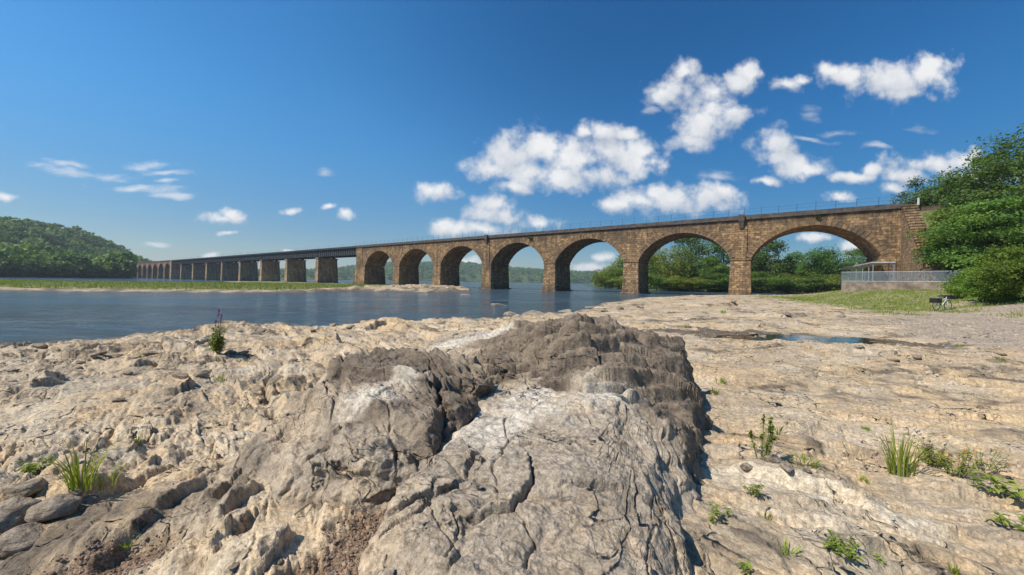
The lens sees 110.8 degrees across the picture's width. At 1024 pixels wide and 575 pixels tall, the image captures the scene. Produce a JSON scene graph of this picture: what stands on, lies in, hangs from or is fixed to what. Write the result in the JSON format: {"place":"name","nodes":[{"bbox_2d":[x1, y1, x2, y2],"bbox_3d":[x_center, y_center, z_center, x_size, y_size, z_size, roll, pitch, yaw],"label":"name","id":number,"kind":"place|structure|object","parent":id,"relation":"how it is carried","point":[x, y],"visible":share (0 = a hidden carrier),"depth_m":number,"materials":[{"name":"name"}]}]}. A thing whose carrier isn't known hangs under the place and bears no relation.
{"place":"outdoors","nodes":[
{"label":"outdoors","id":0,"kind":"place"},
{"bbox_2d":[0,280,471,292],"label":"island","id":1,"kind":"structure","parent":0,"point":[413,288],"depth_m":55.13,"materials":[{"name":"stone"}]},
{"bbox_2d":[0,278,392,289],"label":"grass","id":2,"kind":"structure","parent":1,"relation":"on","point":[142,284],"depth_m":65.23,"materials":[{"name":"plant"}]},
{"bbox_2d":[0,238,593,283],"bbox_3d":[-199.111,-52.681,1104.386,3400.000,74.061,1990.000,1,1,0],"label":"hills","id":3,"kind":"structure","parent":0,"point":[523,279],"depth_m":1076.65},
{"bbox_2d":[0,216,151,276],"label":"woods","id":4,"kind":"object","parent":3,"relation":"on","point":[47,240],"visible":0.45,"depth_m":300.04,"materials":[{"name":"plant"}]},
{"bbox_2d":[258,260,598,282],"bbox_3d":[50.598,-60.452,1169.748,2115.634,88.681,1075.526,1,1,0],"label":"woods","id":5,"kind":"object","parent":3,"relation":"on","point":[344,272],"visible":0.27,"depth_m":1171.71,"materials":[{"name":"plant"}]},
{"bbox_2d":[0,277,807,342],"bbox_3d":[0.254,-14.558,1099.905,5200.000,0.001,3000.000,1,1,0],"label":"river water","id":6,"kind":"structure","parent":0,"point":[40,316],"depth_m":24.49,"materials":[{"name":"blue liquid"}]},
{"bbox_2d":[0,290,1023,574],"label":"ground","id":7,"kind":"structure","parent":0,"point":[248,524],"depth_m":3.46,"materials":[{"name":"stone"}]},
{"bbox_2d":[0,496,41,532],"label":"boulder","id":8,"kind":"object","parent":7,"relation":"on","point":[13,510],"visible":0.61,"depth_m":1.69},
{"bbox_2d":[0,522,45,558],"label":"boulder","id":9,"kind":"object","parent":7,"relation":"on","point":[20,538],"visible":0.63,"depth_m":1.55,"materials":[{"name":"stone"}]},
{"bbox_2d":[1,477,47,500],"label":"boulder","id":10,"kind":"object","parent":7,"relation":"on","point":[29,488],"visible":0.78,"depth_m":1.80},
{"bbox_2d":[16,453,56,473],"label":"weed","id":11,"kind":"object","parent":7,"relation":"on","point":[26,468],"visible":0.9,"depth_m":2.60,"materials":[{"name":"green plant"}]},
{"bbox_2d":[31,343,47,348],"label":"loose rock","id":12,"kind":"object","parent":7,"relation":"on","point":[41,345],"visible":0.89,"depth_m":7.79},
{"bbox_2d":[24,493,82,522],"bbox_3d":[-2.258,1.085,1.746,0.188,0.110,0.177,5,2,31],"label":"boulder","id":13,"kind":"object","parent":7,"relation":"on","point":[57,506],"visible":0.97,"depth_m":1.71,"materials":[{"name":"stone"}]},
{"bbox_2d":[66,488,83,495],"bbox_3d":[-2.287,1.078,1.846,0.072,0.049,0.053,-9,-7,-12],"label":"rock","id":14,"kind":"object","parent":7,"relation":"on","point":[78,492],"visible":0.69,"depth_m":1.84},
{"bbox_2d":[33,429,130,491],"bbox_3d":[-2.326,0.956,1.883,0.367,0.252,0.429,0,1,-34],"label":"grass tuft","id":15,"kind":"object","parent":7,"relation":"on","point":[74,480],"visible":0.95,"depth_m":1.87,"materials":[{"name":"plant"}]},
{"bbox_2d":[77,494,98,508],"bbox_3d":[-2.262,1.139,1.856,0.117,0.068,0.094,1,1,-21],"label":"boulder","id":16,"kind":"object","parent":7,"relation":"on","point":[89,500],"visible":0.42,"depth_m":1.86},
{"bbox_2d":[83,452,134,490],"bbox_3d":[-2.262,1.060,2.003,0.218,0.163,0.233,1,1,10],"label":"grass tuft","id":17,"kind":"object","parent":7,"relation":"on","point":[100,485],"visible":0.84,"depth_m":2.01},
{"bbox_2d":[111,397,124,401],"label":"loose rock","id":18,"kind":"object","parent":7,"relation":"on","point":[116,399],"visible":0.98,"depth_m":4.05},
{"bbox_2d":[122,371,132,374],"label":"loose rock","id":19,"kind":"object","parent":7,"relation":"on","point":[128,373],"visible":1,"depth_m":5.21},
{"bbox_2d":[120,536,137,549],"bbox_3d":[-1.669,1.106,1.528,0.083,0.030,0.074,1,1,0],"label":"sprout","id":20,"kind":"object","parent":7,"relation":"on","point":[124,547],"visible":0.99,"depth_m":1.52,"materials":[{"name":"green plant"}]},
{"bbox_2d":[141,351,158,355],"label":"loose rock","id":21,"kind":"object","parent":7,"relation":"on","point":[146,353],"visible":0.87,"depth_m":7.43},
{"bbox_2d":[171,372,188,378],"bbox_3d":[-4.907,1.323,5.254,0.285,0.117,0.204,9,-1,0],"label":"loose rock","id":22,"kind":"object","parent":7,"relation":"on","point":[184,375],"visible":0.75,"depth_m":5.17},
{"bbox_2d":[1,509,386,574],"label":"gravel","id":23,"kind":"structure","parent":7,"relation":"on","point":[331,556],"depth_m":1.47,"materials":[{"name":"gravel"}]},
{"bbox_2d":[193,370,209,376],"bbox_3d":[-4.684,1.303,5.319,0.205,0.110,0.189,0,1,-42],"label":"loose rock","id":24,"kind":"object","parent":7,"relation":"on","point":[200,373],"visible":0.92,"depth_m":5.29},
{"bbox_2d":[202,325,228,352],"bbox_3d":[-5.925,1.044,7.146,0.460,0.549,0.433,1,1,22],"label":"loosestrife","id":25,"kind":"object","parent":7,"relation":"on","point":[217,341],"visible":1,"depth_m":7.09,"materials":[{"name":"green plant"}]},
{"bbox_2d":[215,309,221,335],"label":"flower stalk","id":26,"kind":"object","parent":7,"relation":"on","point":[218,311],"visible":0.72,"depth_m":7.64,"materials":[{"name":"purple plant"}]},
{"bbox_2d":[224,349,236,354],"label":"loose rock","id":27,"kind":"object","parent":7,"relation":"on","point":[230,351],"visible":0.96,"depth_m":7.32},
{"bbox_2d":[228,562,239,568],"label":"loose rock","id":28,"kind":"object","parent":7,"relation":"on","point":[234,565],"visible":1,"depth_m":1.30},
{"bbox_2d":[233,350,248,354],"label":"loose rock","id":29,"kind":"object","parent":7,"relation":"on","point":[244,352],"visible":0.9,"depth_m":7.39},
{"bbox_2d":[293,501,312,514],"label":"twig","id":30,"kind":"object","parent":7,"relation":"on","point":[303,507],"visible":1,"depth_m":1.71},
{"bbox_2d":[199,347,493,514],"bbox_3d":[-1.154,0.985,2.521,2.205,0.937,1.749,1,1,0],"label":"rock outcrop","id":31,"kind":"object","parent":7,"relation":"on","point":[373,430],"visible":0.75,"depth_m":2.17,"materials":[{"name":"stone"}]},
{"bbox_2d":[503,311,516,314],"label":"river rock","id":32,"kind":"object","parent":7,"relation":"on","point":[509,313],"visible":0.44,"depth_m":21.24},
{"bbox_2d":[0,317,1023,572],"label":"pebbles","id":33,"kind":"object","parent":7,"relation":"on","point":[484,323],"visible":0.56,"depth_m":6.67,"materials":[{"name":"stone"}]},
{"bbox_2d":[524,310,543,314],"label":"river rock","id":34,"kind":"object","parent":7,"relation":"on","point":[533,312],"visible":0.45,"depth_m":21.60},
{"bbox_2d":[358,312,713,574],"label":"rock outcrop","id":35,"kind":"object","parent":7,"relation":"on","point":[574,447],"visible":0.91,"depth_m":1.71,"materials":[{"name":"stone"}]},
{"bbox_2d":[132,196,946,294],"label":"railway bridge","id":36,"kind":"structure","parent":7,"relation":"on","point":[875,233],"depth_m":79.22,"materials":[{"name":"brown stone"}]},
{"bbox_2d":[706,387,721,394],"bbox_3d":[2.669,1.359,4.662,0.199,0.091,0.215,2,1,45],"label":"sprout","id":37,"kind":"object","parent":7,"relation":"on","point":[713,391],"visible":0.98,"depth_m":4.69,"materials":[{"name":"green plant"}]},
{"bbox_2d":[707,502,722,522],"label":"weed","id":38,"kind":"object","parent":7,"relation":"on","point":[711,518],"visible":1,"depth_m":1.72,"materials":[{"name":"green plant"}]},
{"bbox_2d":[721,503,732,516],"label":"weed","id":39,"kind":"object","parent":7,"relation":"on","point":[728,509],"visible":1,"depth_m":1.75,"materials":[{"name":"green plant"}]},
{"bbox_2d":[736,557,752,574],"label":"weed","id":40,"kind":"object","parent":7,"relation":"on","point":[746,566],"visible":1,"depth_m":1.37,"materials":[{"name":"green plant"}]},
{"bbox_2d":[739,463,752,469],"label":"loose rock","id":41,"kind":"object","parent":7,"relation":"on","point":[745,466],"visible":1,"depth_m":2.44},
{"bbox_2d":[740,483,764,495],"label":"weed","id":42,"kind":"object","parent":7,"relation":"on","point":[755,490],"visible":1,"depth_m":2.01,"materials":[{"name":"green plant"}]},
{"bbox_2d":[746,414,777,458],"bbox_3d":[1.808,1.076,2.549,0.189,0.308,0.180,2,1,40],"label":"weed","id":43,"kind":"object","parent":7,"relation":"on","point":[767,446],"visible":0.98,"depth_m":2.53,"materials":[{"name":"green plant"}]},
{"bbox_2d":[756,511,771,519],"bbox_3d":[1.341,1.205,1.885,0.082,0.041,0.102,1,1,27],"label":"sprout","id":44,"kind":"object","parent":7,"relation":"on","point":[770,515],"visible":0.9,"depth_m":1.87,"materials":[{"name":"green plant"}]},
{"bbox_2d":[763,455,781,462],"bbox_3d":[1.845,1.211,2.498,0.082,0.044,0.112,0,1,-44],"label":"loose rock","id":45,"kind":"object","parent":7,"relation":"on","point":[772,459],"visible":0.94,"depth_m":2.48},
{"bbox_2d":[765,418,784,435],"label":"grass tuft","id":46,"kind":"object","parent":7,"relation":"on","point":[780,430],"visible":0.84,"depth_m":3.37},
{"bbox_2d":[779,462,793,472],"bbox_3d":[1.794,1.174,2.305,0.071,0.040,0.099,-7,7,19],"label":"loose rock","id":47,"kind":"object","parent":7,"relation":"on","point":[788,467],"visible":1,"depth_m":2.29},
{"bbox_2d":[776,537,804,558],"bbox_3d":[1.220,1.166,1.581,0.156,0.059,0.119,2,1,31],"label":"sprout","id":48,"kind":"object","parent":7,"relation":"on","point":[795,551],"visible":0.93,"depth_m":1.58,"materials":[{"name":"green plant"}]},
{"bbox_2d":[781,449,836,469],"bbox_3d":[2.133,1.275,2.582,0.304,0.061,0.314,1,1,-27],"label":"grass patch","id":49,"kind":"object","parent":7,"relation":"on","point":[808,464],"visible":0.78,"depth_m":2.59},
{"bbox_2d":[715,334,906,344],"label":"puddle","id":50,"kind":"object","parent":7,"relation":"on","point":[831,339],"visible":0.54,"depth_m":10.57,"materials":[{"name":"blue liquid"}]},
{"bbox_2d":[821,528,865,562],"bbox_3d":[1.480,1.162,1.585,0.154,0.076,0.188,2,1,40],"label":"weed","id":51,"kind":"object","parent":7,"relation":"on","point":[834,543],"visible":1,"depth_m":1.59,"materials":[{"name":"green plant"}]},
{"bbox_2d":[854,345,864,348],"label":"loose rock","id":52,"kind":"object","parent":7,"relation":"on","point":[859,346],"visible":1,"depth_m":8.08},
{"bbox_2d":[859,474,867,482],"bbox_3d":[2.509,1.368,2.523,0.081,0.036,0.095,2,1,44],"label":"sprout","id":53,"kind":"object","parent":7,"relation":"on","point":[861,478],"visible":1,"depth_m":2.53,"materials":[{"name":"green plant"}]},
{"bbox_2d":[839,262,895,289],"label":"trail canopy","id":54,"kind":"object","parent":7,"relation":"on","point":[866,265],"visible":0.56,"depth_m":53.27,"materials":[{"name":"metal"}]},
{"bbox_2d":[871,550,885,565],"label":"weed","id":55,"kind":"object","parent":7,"relation":"on","point":[876,554],"visible":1,"depth_m":1.57,"materials":[{"name":"green plant"}]},
{"bbox_2d":[749,288,1023,317],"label":"grass","id":56,"kind":"structure","parent":7,"relation":"on","point":[909,309],"depth_m":31.30,"materials":[{"name":"plant"}]},
{"bbox_2d":[841,282,951,292],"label":"retaining wall","id":57,"kind":"structure","parent":7,"relation":"on","point":[846,287],"depth_m":43.61,"materials":[{"name":"concrete"}]},
{"bbox_2d":[841,270,961,281],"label":"chain link fence","id":58,"kind":"object","parent":57,"relation":"on","point":[897,274],"visible":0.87,"depth_m":42.76,"materials":[{"name":"metal"}]},
{"bbox_2d":[867,419,961,476],"bbox_3d":[2.982,1.232,2.661,0.497,0.386,0.480,2,1,40],"label":"grass tuft","id":59,"kind":"object","parent":7,"relation":"on","point":[900,463],"visible":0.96,"depth_m":2.65,"materials":[{"name":"plant"}]},
{"bbox_2d":[911,354,921,358],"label":"loose rock","id":60,"kind":"object","parent":7,"relation":"on","point":[915,356],"visible":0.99,"depth_m":7.21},
{"bbox_2d":[913,436,952,467],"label":"weed","id":61,"kind":"object","parent":7,"relation":"on","point":[929,462],"visible":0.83,"depth_m":2.88,"materials":[{"name":"green plant"}]},
{"bbox_2d":[859,302,1023,351],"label":"gravel","id":62,"kind":"structure","parent":7,"relation":"on","point":[904,324],"depth_m":14.38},
{"bbox_2d":[929,295,953,310],"bbox_3d":[28.536,1.007,23.433,1.744,1.046,0.613,1,1,-12],"label":"picnic table","id":63,"kind":"object","parent":7,"relation":"on","point":[936,300],"visible":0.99,"depth_m":23.37,"materials":[{"name":"metal"}]},
{"bbox_2d":[948,562,960,574],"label":"grass tuft","id":64,"kind":"object","parent":7,"relation":"on","point":[954,570],"visible":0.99,"depth_m":1.55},
{"bbox_2d":[934,449,981,477],"bbox_3d":[3.257,1.271,2.591,0.180,0.225,0.219,1,1,-24],"label":"weed","id":65,"kind":"object","parent":7,"relation":"on","point":[961,470],"visible":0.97,"depth_m":2.58,"materials":[{"name":"green plant"}]},
{"bbox_2d":[936,265,980,297],"bbox_3d":[35.499,-0.161,27.009,3.095,3.127,3.985,0,1,-37],"label":"bush","id":66,"kind":"object","parent":7,"relation":"on","point":[954,290],"visible":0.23,"depth_m":27.44,"materials":[{"name":"green plant"}]},
{"bbox_2d":[965,466,988,488],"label":"weed","id":67,"kind":"object","parent":7,"relation":"on","point":[975,483],"visible":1,"depth_m":2.38,"materials":[{"name":"green plant"}]},
{"bbox_2d":[965,438,1011,471],"bbox_3d":[3.739,1.329,2.786,0.259,0.185,0.233,0,1,-38],"label":"weed","id":68,"kind":"object","parent":7,"relation":"on","point":[981,460],"visible":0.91,"depth_m":2.76,"materials":[{"name":"green plant"}]},
{"bbox_2d":[956,259,1023,303],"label":"bush","id":69,"kind":"object","parent":7,"relation":"on","point":[967,287],"visible":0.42,"depth_m":24.17,"materials":[{"name":"green plant"}]},
{"bbox_2d":[965,242,1023,300],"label":"bush","id":70,"kind":"object","parent":7,"relation":"on","point":[1003,264],"visible":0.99,"depth_m":22.40,"materials":[{"name":"green plant"}]},
{"bbox_2d":[968,468,1023,502],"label":"weed","id":71,"kind":"object","parent":7,"relation":"on","point":[1003,487],"visible":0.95,"depth_m":2.35,"materials":[{"name":"green plant"}]},
{"bbox_2d":[993,352,1006,355],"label":"loose rock","id":72,"kind":"object","parent":7,"relation":"on","point":[1001,354],"visible":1,"depth_m":8.31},
{"bbox_2d":[986,510,1023,530],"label":"weed","id":73,"kind":"object","parent":7,"relation":"on","point":[1001,519],"visible":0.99,"depth_m":2.03,"materials":[{"name":"green plant"}]},
{"bbox_2d":[0,0,1023,271],"label":"sky","id":74,"kind":"structure","parent":0,"point":[160,130],"materials":[{"name":"blue"}]},
{"bbox_2d":[586,285,833,292],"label":"bank","id":75,"kind":"structure","parent":0,"point":[720,290],"depth_m":117.63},
{"bbox_2d":[591,267,613,287],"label":"tree","id":76,"kind":"object","parent":75,"relation":"on","point":[601,282],"visible":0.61,"depth_m":164.24,"materials":[{"name":"green plant"}]},
{"bbox_2d":[598,255,623,288],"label":"tree","id":77,"kind":"object","parent":75,"relation":"on","point":[615,272],"visible":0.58,"depth_m":149.01,"materials":[{"name":"green plant"}]},
{"bbox_2d":[606,275,622,285],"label":"tree","id":78,"kind":"object","parent":75,"relation":"on","point":[618,280],"visible":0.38,"depth_m":144.61,"materials":[{"name":"green plant"}]},
{"bbox_2d":[648,252,669,286],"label":"tree","id":79,"kind":"object","parent":75,"relation":"on","point":[649,269],"visible":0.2,"depth_m":134.32,"materials":[{"name":"green plant"}]},
{"bbox_2d":[648,273,673,290],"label":"tree","id":80,"kind":"object","parent":75,"relation":"on","point":[654,277],"visible":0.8,"depth_m":109.99,"materials":[{"name":"green plant"}]},
{"bbox_2d":[648,244,693,290],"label":"tree","id":81,"kind":"object","parent":75,"relation":"on","point":[677,263],"visible":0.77,"depth_m":115.52,"materials":[{"name":"green plant"}]},
{"bbox_2d":[657,276,693,290],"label":"bush","id":82,"kind":"object","parent":75,"relation":"on","point":[676,280],"visible":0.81,"depth_m":106.83,"materials":[{"name":"green plant"}]},
{"bbox_2d":[668,238,718,278],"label":"tree","id":83,"kind":"object","parent":75,"relation":"on","point":[695,243],"visible":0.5,"depth_m":130.63,"materials":[{"name":"green plant"}]},
{"bbox_2d":[679,277,715,291],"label":"bush","id":84,"kind":"object","parent":75,"relation":"on","point":[698,282],"visible":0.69,"depth_m":106.81,"materials":[{"name":"green plant"}]},
{"bbox_2d":[692,279,727,288],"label":"bush","id":85,"kind":"object","parent":75,"relation":"on","point":[711,284],"visible":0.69,"depth_m":106.17,"materials":[{"name":"green plant"}]},
{"bbox_2d":[692,256,729,290],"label":"tree","id":86,"kind":"object","parent":75,"relation":"on","point":[711,260],"visible":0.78,"depth_m":112.94,"materials":[{"name":"green plant"}]},
{"bbox_2d":[594,277,828,291],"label":"brush","id":87,"kind":"object","parent":75,"relation":"on","point":[612,284],"visible":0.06,"depth_m":119.19,"materials":[{"name":"green plant"}]},
{"bbox_2d":[696,240,730,278],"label":"tree","id":88,"kind":"object","parent":75,"relation":"on","point":[720,251],"visible":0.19,"depth_m":125.44,"materials":[{"name":"green plant"}]},
{"bbox_2d":[704,273,729,291],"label":"bush","id":89,"kind":"object","parent":75,"relation":"on","point":[725,276],"visible":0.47,"depth_m":107.75,"materials":[{"name":"green plant"}]},
{"bbox_2d":[591,263,865,281],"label":"woods","id":90,"kind":"object","parent":75,"relation":"on","point":[592,280],"visible":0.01,"depth_m":153.01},
{"bbox_2d":[751,257,766,271],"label":"tree","id":91,"kind":"object","parent":75,"relation":"on","point":[757,266],"visible":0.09,"depth_m":120.38,"materials":[{"name":"green plant"}]},
{"bbox_2d":[751,271,771,291],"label":"tree","id":92,"kind":"object","parent":75,"relation":"on","point":[760,274],"visible":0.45,"depth_m":108.89,"materials":[{"name":"green plant"}]},
{"bbox_2d":[751,239,791,282],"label":"tree","id":93,"kind":"object","parent":75,"relation":"on","point":[773,246],"visible":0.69,"depth_m":115.88,"materials":[{"name":"green plant"}]},
{"bbox_2d":[751,275,799,292],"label":"bush","id":94,"kind":"object","parent":75,"relation":"on","point":[773,283],"visible":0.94,"depth_m":103.86,"materials":[{"name":"green plant"}]},
{"bbox_2d":[774,250,807,289],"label":"tree","id":95,"kind":"object","parent":75,"relation":"on","point":[789,257],"visible":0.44,"depth_m":120.32,"materials":[{"name":"green plant"}]},
{"bbox_2d":[772,272,814,292],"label":"bush","id":96,"kind":"object","parent":75,"relation":"on","point":[795,279],"visible":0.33,"depth_m":107.91,"materials":[{"name":"green plant"}]},
{"bbox_2d":[769,275,835,293],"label":"bush","id":97,"kind":"object","parent":75,"relation":"on","point":[807,279],"visible":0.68,"depth_m":102.90,"materials":[{"name":"green plant"}]},
{"bbox_2d":[794,268,838,292],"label":"tree","id":98,"kind":"object","parent":75,"relation":"on","point":[801,273],"visible":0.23,"depth_m":108.47,"materials":[{"name":"green plant"}]},
{"bbox_2d":[791,245,845,292],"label":"tree","id":99,"kind":"object","parent":75,"relation":"on","point":[811,258],"visible":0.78,"depth_m":108.60,"materials":[{"name":"green plant"}]},
{"bbox_2d":[813,249,859,274],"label":"tree","id":100,"kind":"object","parent":75,"relation":"on","point":[843,266],"visible":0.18,"depth_m":109.42,"materials":[{"name":"green plant"}]},
{"bbox_2d":[809,273,865,291],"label":"bush","id":101,"kind":"object","parent":75,"relation":"on","point":[837,285],"visible":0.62,"depth_m":102.19,"materials":[{"name":"green plant"}]},
{"bbox_2d":[822,272,863,288],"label":"tree","id":102,"kind":"object","parent":75,"relation":"on","point":[858,275],"visible":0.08,"depth_m":104.00,"materials":[{"name":"green plant"}]},
{"bbox_2d":[835,261,865,278],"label":"tree","id":103,"kind":"object","parent":75,"relation":"on","point":[848,263],"visible":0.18,"depth_m":116.83,"materials":[{"name":"green plant"}]},
{"bbox_2d":[842,248,865,277],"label":"tree","id":104,"kind":"object","parent":75,"relation":"on","point":[856,252],"visible":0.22,"depth_m":120.55,"materials":[{"name":"green plant"}]},
{"bbox_2d":[921,206,1022,280],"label":"embankment","id":105,"kind":"structure","parent":0,"point":[925,214],"depth_m":48.19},
{"bbox_2d":[885,175,945,206],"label":"tree","id":106,"kind":"object","parent":105,"relation":"on","point":[929,202],"visible":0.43,"depth_m":60.55,"materials":[{"name":"green plant"}]},
{"bbox_2d":[910,171,966,205],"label":"tree","id":107,"kind":"object","parent":105,"relation":"on","point":[934,185],"visible":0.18,"depth_m":61.82,"materials":[{"name":"green plant"}]},
{"bbox_2d":[924,207,988,240],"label":"bush","id":108,"kind":"object","parent":105,"relation":"on","point":[937,218],"visible":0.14,"depth_m":44.37,"materials":[{"name":"green plant"}]},
{"bbox_2d":[902,194,1023,273],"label":"tree","id":109,"kind":"object","parent":105,"relation":"on","point":[944,254],"visible":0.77,"depth_m":39.22,"materials":[{"name":"green plant"}]},
{"bbox_2d":[930,172,1002,199],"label":"tree","id":110,"kind":"object","parent":105,"relation":"on","point":[948,184],"visible":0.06,"depth_m":60.02,"materials":[{"name":"green plant"}]},
{"bbox_2d":[919,195,1023,260],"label":"tree","id":111,"kind":"object","parent":105,"relation":"on","point":[1016,242],"visible":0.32,"depth_m":40.76,"materials":[{"name":"green plant"}]},
{"bbox_2d":[920,123,1023,207],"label":"tree","id":112,"kind":"object","parent":105,"relation":"on","point":[959,185],"visible":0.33,"depth_m":52.03,"materials":[{"name":"green plant"}]},
{"bbox_2d":[927,154,1023,218],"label":"tree","id":113,"kind":"object","parent":105,"relation":"on","point":[998,169],"visible":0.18,"depth_m":45.26,"materials":[{"name":"green plant"}]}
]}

